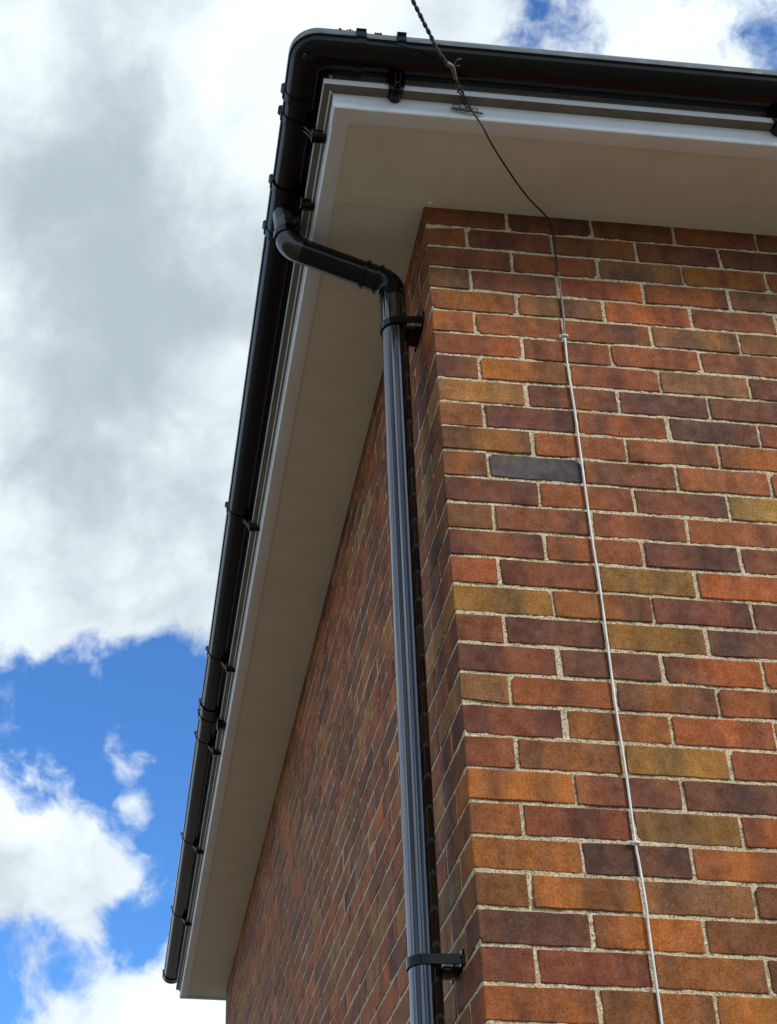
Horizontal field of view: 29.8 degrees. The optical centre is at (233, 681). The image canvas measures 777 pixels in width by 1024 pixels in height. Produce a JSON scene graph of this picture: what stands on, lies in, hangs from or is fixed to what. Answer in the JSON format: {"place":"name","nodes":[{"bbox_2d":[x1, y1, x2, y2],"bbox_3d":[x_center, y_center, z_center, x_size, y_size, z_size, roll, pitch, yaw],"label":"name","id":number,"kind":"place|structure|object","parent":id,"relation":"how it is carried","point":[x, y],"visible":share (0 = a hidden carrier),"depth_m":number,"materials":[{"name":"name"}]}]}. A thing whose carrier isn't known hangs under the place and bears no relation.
{"place":"outdoors","nodes":[
{"label":"outdoors","id":0,"kind":"place"},
{"bbox_2d":[0,0,776,1023],"label":"sky","id":1,"kind":"structure","parent":0,"point":[138,138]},
{"label":"ground","id":2,"kind":"structure","parent":0,"visible":0},
{"bbox_2d":[176,75,776,1023],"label":"brick house","id":3,"kind":"structure","parent":2,"relation":"on","point":[662,219],"depth_m":3.56,"materials":[{"name":"brick"}]},
{"bbox_2d":[273,223,464,1023],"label":"downpipe","id":4,"kind":"object","parent":3,"relation":"attached to","point":[426,959],"visible":1,"depth_m":3.26,"materials":[{"name":"black plastic"}]},
{"bbox_2d":[411,0,466,104],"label":"telephone line","id":5,"kind":"object","parent":3,"relation":"attached to","point":[451,66],"visible":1,"depth_m":3.45,"materials":[{"name":"black plastic"}]},
{"bbox_2d":[451,104,482,114],"bbox_3d":[0.578,-1.415,3.570,0.080,0.030,0.016,3,-31,-4],"label":"wire hook","id":6,"kind":"object","parent":3,"relation":"attached to","point":[467,109],"visible":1,"depth_m":3.56,"materials":[{"name":"metal"}]},
{"bbox_2d":[162,28,776,983],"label":"gutter","id":7,"kind":"object","parent":3,"relation":"attached to","point":[396,62],"visible":0.88,"depth_m":3.63,"materials":[{"name":"black plastic"}]},
{"bbox_2d":[461,89,662,1023],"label":"wall cable","id":8,"kind":"object","parent":3,"relation":"attached to","point":[634,842],"depth_m":3.17,"materials":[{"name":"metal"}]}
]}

